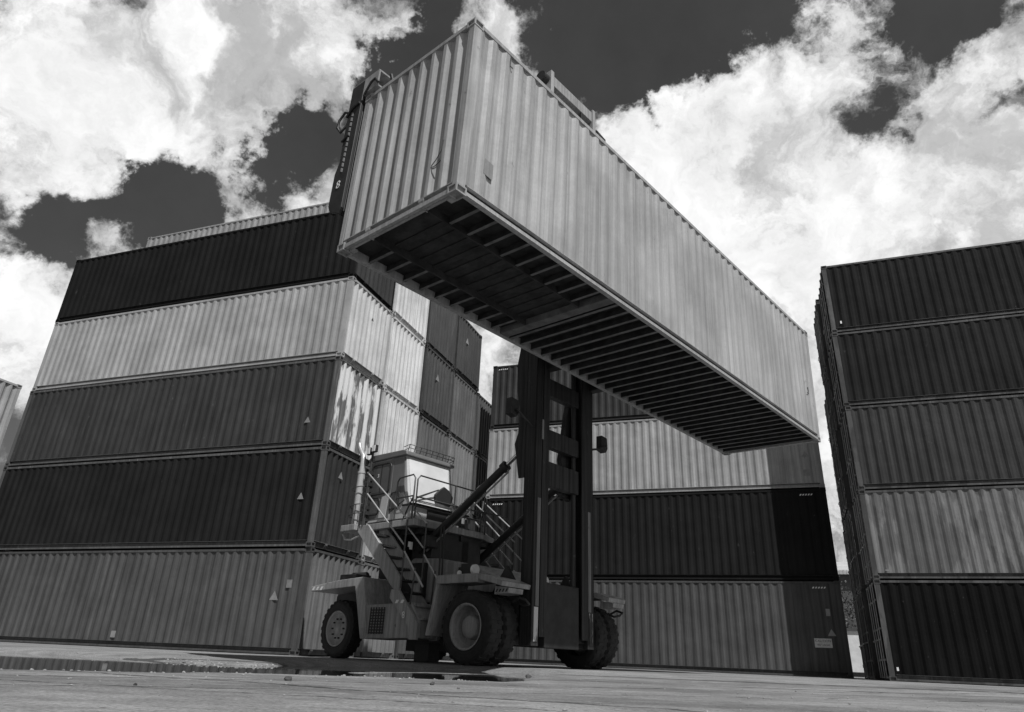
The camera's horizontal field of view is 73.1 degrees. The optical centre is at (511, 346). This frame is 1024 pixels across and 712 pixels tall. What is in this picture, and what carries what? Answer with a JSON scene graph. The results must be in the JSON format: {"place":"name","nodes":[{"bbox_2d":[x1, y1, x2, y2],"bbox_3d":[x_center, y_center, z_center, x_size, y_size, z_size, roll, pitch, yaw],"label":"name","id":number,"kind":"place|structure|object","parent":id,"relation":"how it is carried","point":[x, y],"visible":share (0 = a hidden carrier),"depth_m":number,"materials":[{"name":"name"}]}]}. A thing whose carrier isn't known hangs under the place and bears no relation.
{"place":"outdoors","nodes":[
{"label":"outdoors","id":0,"kind":"place"},
{"bbox_2d":[0,641,1023,711],"bbox_3d":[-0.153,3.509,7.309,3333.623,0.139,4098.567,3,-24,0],"label":"ground","id":1,"kind":"structure","parent":0,"point":[40,691],"depth_m":4.52,"materials":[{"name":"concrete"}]},
{"bbox_2d":[0,547,361,656],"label":"shipping container","id":2,"kind":"object","parent":1,"relation":"on","point":[266,601],"visible":0.91,"depth_m":18.24,"materials":[{"name":"metal"}]},
{"bbox_2d":[0,445,369,559],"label":"shipping container","id":3,"kind":"object","parent":2,"relation":"on","point":[288,498],"visible":0.82,"depth_m":19.40,"materials":[{"name":"metal"}]},
{"bbox_2d":[4,356,382,466],"bbox_3d":[-10.261,2.549,21.992,12.237,2.606,2.438,-6,-26,19],"label":"shipping container","id":4,"kind":"object","parent":3,"relation":"on","point":[333,403],"visible":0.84,"depth_m":20.54,"materials":[{"name":"metal"}]},
{"bbox_2d":[32,276,392,390],"bbox_3d":[-10.146,0.180,23.087,12.237,2.594,2.438,-6,-26,19],"label":"shipping container","id":5,"kind":"object","parent":4,"relation":"on","point":[348,319],"visible":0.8,"depth_m":21.64,"materials":[{"name":"metal"}]},
{"bbox_2d":[55,212,395,322],"bbox_3d":[-10.059,-2.178,24.171,12.237,2.576,2.438,-6,-26,19],"label":"shipping container","id":6,"kind":"object","parent":5,"relation":"on","point":[292,252],"visible":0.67,"depth_m":22.91,"materials":[{"name":"metal"}]},
{"bbox_2d":[0,652,545,681],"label":"puddle water","id":7,"kind":"structure","parent":1,"relation":"on","point":[18,661],"depth_m":7.35,"materials":[{"name":"black liquid"}]},
{"bbox_2d":[284,676,291,680],"bbox_3d":[-1.467,2.173,4.520,0.046,0.036,0.042,19,-29,-32],"label":"stone","id":8,"kind":"object","parent":1,"relation":"on","point":[287,678],"visible":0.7,"depth_m":4.51,"materials":[{"name":"grey stone"}]},
{"bbox_2d":[350,561,394,658],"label":"shipping container","id":9,"kind":"object","parent":1,"relation":"on","point":[375,648],"visible":0.09,"depth_m":19.91,"materials":[{"name":"metal"}]},
{"bbox_2d":[361,523,384,565],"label":"shipping container","id":10,"kind":"object","parent":9,"relation":"on","point":[367,557],"depth_m":19.97,"materials":[{"name":"metal"}]},
{"bbox_2d":[374,387,419,455],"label":"shipping container","id":11,"kind":"object","parent":10,"relation":"on","point":[397,428],"visible":0.07,"depth_m":22.16,"materials":[{"name":"metal"}]},
{"bbox_2d":[383,314,424,410],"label":"shipping container","id":12,"kind":"object","parent":11,"relation":"on","point":[404,365],"visible":0.15,"depth_m":23.28,"materials":[{"name":"metal"}]},
{"bbox_2d":[393,283,429,342],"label":"shipping container","id":13,"kind":"object","parent":12,"relation":"on","point":[410,310],"visible":0.09,"depth_m":24.21,"materials":[{"name":"metal"}]},
{"bbox_2d":[146,202,328,246],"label":"shipping container","id":14,"kind":"object","parent":13,"relation":"on","point":[312,210],"visible":0.11,"depth_m":27.21,"materials":[{"name":"metal"}]},
{"bbox_2d":[394,640,413,658],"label":"shipping container","id":15,"kind":"object","parent":1,"relation":"on","point":[400,651],"visible":0.03,"depth_m":21.15,"materials":[{"name":"metal"}]},
{"bbox_2d":[408,541,412,549],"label":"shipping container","id":16,"kind":"object","parent":15,"relation":"on","point":[410,544],"depth_m":22.32,"materials":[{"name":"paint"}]},
{"bbox_2d":[415,413,448,461],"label":"shipping container","id":17,"kind":"object","parent":16,"relation":"on","point":[432,436],"visible":0.05,"depth_m":24.57,"materials":[{"name":"metal"}]},
{"bbox_2d":[419,344,454,432],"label":"shipping container","id":18,"kind":"object","parent":17,"relation":"on","point":[436,393],"visible":0.16,"depth_m":25.32,"materials":[{"name":"metal"}]},
{"bbox_2d":[425,301,457,367],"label":"shipping container","id":19,"kind":"object","parent":18,"relation":"on","point":[441,333],"visible":0.11,"depth_m":26.43,"materials":[{"name":"metal"}]},
{"bbox_2d":[441,653,452,659],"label":"shipping container","id":20,"kind":"object","parent":1,"relation":"on","point":[446,657],"visible":0.01,"depth_m":24.00,"materials":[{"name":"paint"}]},
{"bbox_2d":[311,69,624,669],"bbox_3d":[-0.704,0.068,16.468,7.541,13.658,12.397,-18,-32,38],"label":"container handler","id":21,"kind":"object","parent":1,"relation":"on","point":[460,594],"visible":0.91,"depth_m":13.85,"materials":[{"name":"metal"}]},
{"bbox_2d":[336,17,820,454],"bbox_3d":[2.540,-0.851,13.753,2.446,2.902,12.237,-17,-31,38],"label":"hoisted container","id":22,"kind":"object","parent":21,"relation":"hanging from","point":[498,188],"visible":1,"depth_m":10.79,"materials":[{"name":"metal"}]},
{"bbox_2d":[503,580,853,678],"bbox_3d":[4.938,9.786,24.231,12.237,2.804,2.440,-6,-26,18],"label":"shipping container","id":23,"kind":"object","parent":1,"relation":"on","point":[794,628],"visible":0.8,"depth_m":22.38,"materials":[{"name":"metal"}]},
{"bbox_2d":[485,487,838,581],"bbox_3d":[5.044,7.150,25.425,12.237,2.964,2.440,-6,-26,18],"label":"shipping container","id":24,"kind":"object","parent":23,"relation":"on","point":[771,535],"visible":0.62,"depth_m":23.84,"materials":[{"name":"metal"}]},
{"bbox_2d":[486,418,824,498],"bbox_3d":[5.160,4.509,26.640,12.237,2.831,2.438,-6,-26,18],"label":"shipping container","id":25,"kind":"object","parent":24,"relation":"on","point":[649,456],"visible":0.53,"depth_m":25.21,"materials":[{"name":"metal"}]},
{"bbox_2d":[490,364,653,428],"bbox_3d":[5.292,1.948,27.766,12.237,2.747,2.439,-6,-26,18],"label":"shipping container","id":26,"kind":"object","parent":25,"relation":"on","point":[606,407],"visible":0.22,"depth_m":27.87,"materials":[{"name":"metal"}]},
{"bbox_2d":[839,576,856,627],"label":"tree","id":27,"kind":"object","parent":1,"relation":"on","point":[850,608],"visible":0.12,"depth_m":46.88,"materials":[{"name":"grey plant"}]},
{"bbox_2d":[846,628,864,676],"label":"site cabin","id":28,"kind":"object","parent":1,"relation":"on","point":[855,653],"visible":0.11,"depth_m":40.07,"materials":[{"name":"white metal"}]},
{"bbox_2d":[853,600,867,678],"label":"shipping container","id":29,"kind":"object","parent":1,"relation":"on","point":[860,639],"visible":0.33,"depth_m":24.95,"materials":[{"name":"paint"}]},
{"bbox_2d":[843,527,855,600],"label":"shipping container","id":30,"kind":"object","parent":29,"relation":"on","point":[850,572],"visible":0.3,"depth_m":25.94,"materials":[{"name":"paint"}]},
{"bbox_2d":[833,465,844,531],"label":"shipping container","id":31,"kind":"object","parent":30,"relation":"on","point":[843,523],"visible":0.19,"depth_m":27.29,"materials":[{"name":"paint"}]},
{"bbox_2d":[824,396,833,464],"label":"shipping container","id":32,"kind":"object","parent":31,"relation":"on","point":[828,425],"visible":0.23,"depth_m":28.32,"materials":[{"name":"paint"}]},
{"bbox_2d":[824,400,833,461],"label":"door","id":33,"kind":"structure","parent":32,"relation":"in","point":[825,405],"depth_m":28.39,"materials":[{"name":"paint"}]},
{"bbox_2d":[833,465,844,528],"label":"door","id":34,"kind":"structure","parent":31,"relation":"in","point":[843,523],"depth_m":27.29,"materials":[{"name":"paint"}]},
{"bbox_2d":[843,530,854,598],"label":"door","id":35,"kind":"structure","parent":30,"relation":"in","point":[844,534],"depth_m":26.13,"materials":[{"name":"paint"}]},
{"bbox_2d":[844,527,855,594],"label":"door","id":36,"kind":"structure","parent":30,"relation":"in","point":[844,527],"depth_m":25.42,"materials":[{"name":"paint"}]},
{"bbox_2d":[853,601,866,676],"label":"door","id":37,"kind":"structure","parent":29,"relation":"in","point":[855,606],"depth_m":25.08,"materials":[{"name":"paint"}]},
{"bbox_2d":[856,602,867,676],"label":"door","id":38,"kind":"structure","parent":29,"relation":"in","point":[856,602],"depth_m":24.26,"materials":[{"name":"paint"}]},
{"bbox_2d":[855,588,879,679],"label":"shipping container","id":39,"kind":"object","parent":1,"relation":"on","point":[867,637],"visible":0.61,"depth_m":21.86,"materials":[{"name":"metal"}]},
{"bbox_2d":[844,507,865,594],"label":"shipping container","id":40,"kind":"object","parent":39,"relation":"on","point":[855,557],"visible":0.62,"depth_m":22.98,"materials":[{"name":"metal"}]},
{"bbox_2d":[831,430,852,519],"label":"shipping container","id":41,"kind":"object","parent":40,"relation":"on","point":[842,479],"visible":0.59,"depth_m":23.97,"materials":[{"name":"metal"}]},
{"bbox_2d":[824,362,839,439],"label":"shipping container","id":42,"kind":"object","parent":41,"relation":"on","point":[831,408],"visible":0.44,"depth_m":25.27,"materials":[{"name":"metal"}]},
{"bbox_2d":[813,299,827,384],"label":"shipping container","id":43,"kind":"object","parent":42,"relation":"on","point":[821,343],"visible":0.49,"depth_m":26.21,"materials":[{"name":"metal"}]},
{"bbox_2d":[813,318,823,380],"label":"door","id":44,"kind":"structure","parent":43,"relation":"in","point":[815,327],"depth_m":27.31,"materials":[{"name":"paint"}]},
{"bbox_2d":[814,305,824,369],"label":"door","id":45,"kind":"structure","parent":43,"relation":"in","point":[816,315],"depth_m":26.25,"materials":[{"name":"paint"}]},
{"bbox_2d":[824,378,834,439],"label":"door","id":46,"kind":"structure","parent":42,"relation":"in","point":[825,385],"depth_m":26.23,"materials":[{"name":"paint"}]},
{"bbox_2d":[825,367,836,433],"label":"door","id":47,"kind":"structure","parent":42,"relation":"in","point":[826,373],"depth_m":25.22,"materials":[{"name":"paint"}]},
{"bbox_2d":[831,444,844,516],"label":"door","id":48,"kind":"structure","parent":41,"relation":"in","point":[833,450],"depth_m":25.15,"materials":[{"name":"paint"}]},
{"bbox_2d":[833,435,846,510],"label":"door","id":49,"kind":"structure","parent":41,"relation":"in","point":[835,444],"depth_m":24.15,"materials":[{"name":"paint"}]},
{"bbox_2d":[844,517,858,591],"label":"door","id":50,"kind":"structure","parent":40,"relation":"in","point":[846,521],"depth_m":24.06,"materials":[{"name":"paint"}]},
{"bbox_2d":[846,511,860,588],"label":"door","id":51,"kind":"structure","parent":40,"relation":"in","point":[848,515],"depth_m":23.05,"materials":[{"name":"paint"}]},
{"bbox_2d":[856,595,870,676],"bbox_3d":[11.705,9.602,22.972,0.111,2.519,1.161,-7,-26,19],"label":"door","id":52,"kind":"structure","parent":39,"relation":"in","point":[857,599],"depth_m":22.97,"materials":[{"name":"paint"}]},
{"bbox_2d":[858,591,874,677],"bbox_3d":[11.302,9.135,21.982,0.111,2.519,1.181,-7,-26,19],"label":"door","id":53,"kind":"structure","parent":39,"relation":"in","point":[867,642],"depth_m":21.96,"materials":[{"name":"paint"}]},
{"bbox_2d":[866,579,1023,685],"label":"shipping container","id":54,"kind":"object","parent":1,"relation":"on","point":[958,631],"visible":0.99,"depth_m":18.74,"materials":[{"name":"metal"}]},
{"bbox_2d":[866,587,883,677],"bbox_3d":[10.948,8.588,20.809,0.111,2.519,1.161,-7,-26,19],"label":"door","id":55,"kind":"structure","parent":54,"relation":"in","point":[869,601],"depth_m":20.81,"materials":[{"name":"paint"}]},
{"bbox_2d":[869,583,888,677],"bbox_3d":[10.545,8.122,19.818,0.111,2.519,1.181,-7,-26,19],"label":"door","id":56,"kind":"structure","parent":54,"relation":"in","point":[873,595],"depth_m":19.79,"materials":[{"name":"paint"}]},
{"bbox_2d":[852,485,1023,587],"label":"shipping container","id":57,"kind":"object","parent":54,"relation":"on","point":[965,533],"visible":0.97,"depth_m":19.72,"materials":[{"name":"metal"}]},
{"bbox_2d":[853,502,868,583],"bbox_3d":[11.062,6.214,21.883,0.111,2.448,1.161,-7,-26,19],"label":"door","id":58,"kind":"structure","parent":57,"relation":"in","point":[862,555],"depth_m":21.88,"materials":[{"name":"paint"}]},
{"bbox_2d":[855,495,871,579],"bbox_3d":[10.657,5.748,20.893,0.111,2.448,1.181,-7,-26,19],"label":"door","id":59,"kind":"structure","parent":57,"relation":"in","point":[858,504],"depth_m":20.86,"materials":[{"name":"paint"}]},
{"bbox_2d":[840,394,1023,504],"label":"shipping container","id":60,"kind":"object","parent":57,"relation":"on","point":[970,442],"visible":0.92,"depth_m":20.69,"materials":[{"name":"metal"}]},
{"bbox_2d":[840,423,854,501],"bbox_3d":[11.178,3.827,22.964,0.111,2.548,1.161,-7,-26,19],"label":"door","id":61,"kind":"structure","parent":60,"relation":"in","point":[848,473],"depth_m":22.97,"materials":[{"name":"paint"}]},
{"bbox_2d":[842,412,857,494],"bbox_3d":[10.774,3.361,21.973,0.111,2.548,1.181,-7,-26,19],"label":"door","id":62,"kind":"structure","parent":60,"relation":"in","point":[851,459],"depth_m":21.97,"materials":[{"name":"paint"}]},
{"bbox_2d":[828,314,1023,428],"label":"shipping container","id":63,"kind":"object","parent":60,"relation":"on","point":[970,358],"visible":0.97,"depth_m":21.66,"materials":[{"name":"metal"}]},
{"bbox_2d":[828,352,840,423],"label":"door","id":64,"kind":"structure","parent":63,"relation":"in","point":[836,400],"depth_m":24.08,"materials":[{"name":"paint"}]},
{"bbox_2d":[830,339,842,413],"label":"door","id":65,"kind":"structure","parent":63,"relation":"in","point":[835,369],"depth_m":23.06,"materials":[{"name":"paint"}]},
{"bbox_2d":[818,239,1023,357],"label":"shipping container","id":66,"kind":"object","parent":63,"relation":"on","point":[974,282],"visible":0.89,"depth_m":22.63,"materials":[{"name":"metal"}]},
{"bbox_2d":[818,288,829,355],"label":"door","id":67,"kind":"structure","parent":66,"relation":"in","point":[825,332],"depth_m":25.12,"materials":[{"name":"paint"}]},
{"bbox_2d":[819,273,830,342],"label":"door","id":68,"kind":"structure","parent":66,"relation":"in","point":[821,281],"depth_m":24.10,"materials":[{"name":"paint"}]},
{"bbox_2d":[0,0,1023,561],"label":"sky","id":69,"kind":"structure","parent":0,"point":[798,137],"materials":[{"name":"white"}]},
{"bbox_2d":[836,562,856,627],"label":"warehouse","id":70,"kind":"structure","parent":0,"point":[843,570],"depth_m":62.97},
{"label":"shipping container","id":71,"kind":"object","parent":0,"visible":0},
{"bbox_2d":[446,434,473,515],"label":"shipping container","id":72,"kind":"object","parent":71,"relation":"on","point":[462,470],"visible":0.09,"depth_m":26.68,"materials":[{"name":"metal"}]},
{"bbox_2d":[448,372,477,450],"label":"shipping container","id":73,"kind":"object","parent":72,"relation":"on","point":[463,414],"visible":0.09,"depth_m":27.64,"materials":[{"name":"metal"}]},
{"bbox_2d":[454,315,481,391],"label":"shipping container","id":74,"kind":"object","parent":73,"relation":"on","point":[468,353],"visible":0.11,"depth_m":28.61,"materials":[{"name":"metal"}]},
{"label":"shipping container","id":75,"kind":"object","parent":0,"visible":0},
{"bbox_2d":[475,521,483,531],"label":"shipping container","id":76,"kind":"object","parent":75,"relation":"on","point":[477,527],"visible":0.03,"depth_m":27.69,"materials":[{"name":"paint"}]},
{"bbox_2d":[470,453,487,523],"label":"shipping container","id":77,"kind":"object","parent":76,"relation":"on","point":[480,468],"visible":0.06,"depth_m":28.34,"materials":[{"name":"metal"}]},
{"bbox_2d":[474,393,491,461],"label":"shipping container","id":78,"kind":"object","parent":77,"relation":"on","point":[482,428],"visible":0.06,"depth_m":29.35,"materials":[{"name":"metal"}]},
{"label":"shipping container","id":79,"kind":"object","parent":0,"visible":0},
{"bbox_2d":[0,378,21,446],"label":"shipping container","id":80,"kind":"object","parent":79,"relation":"on","point":[9,393],"visible":1,"depth_m":23.01,"materials":[{"name":"metal"}]}
]}

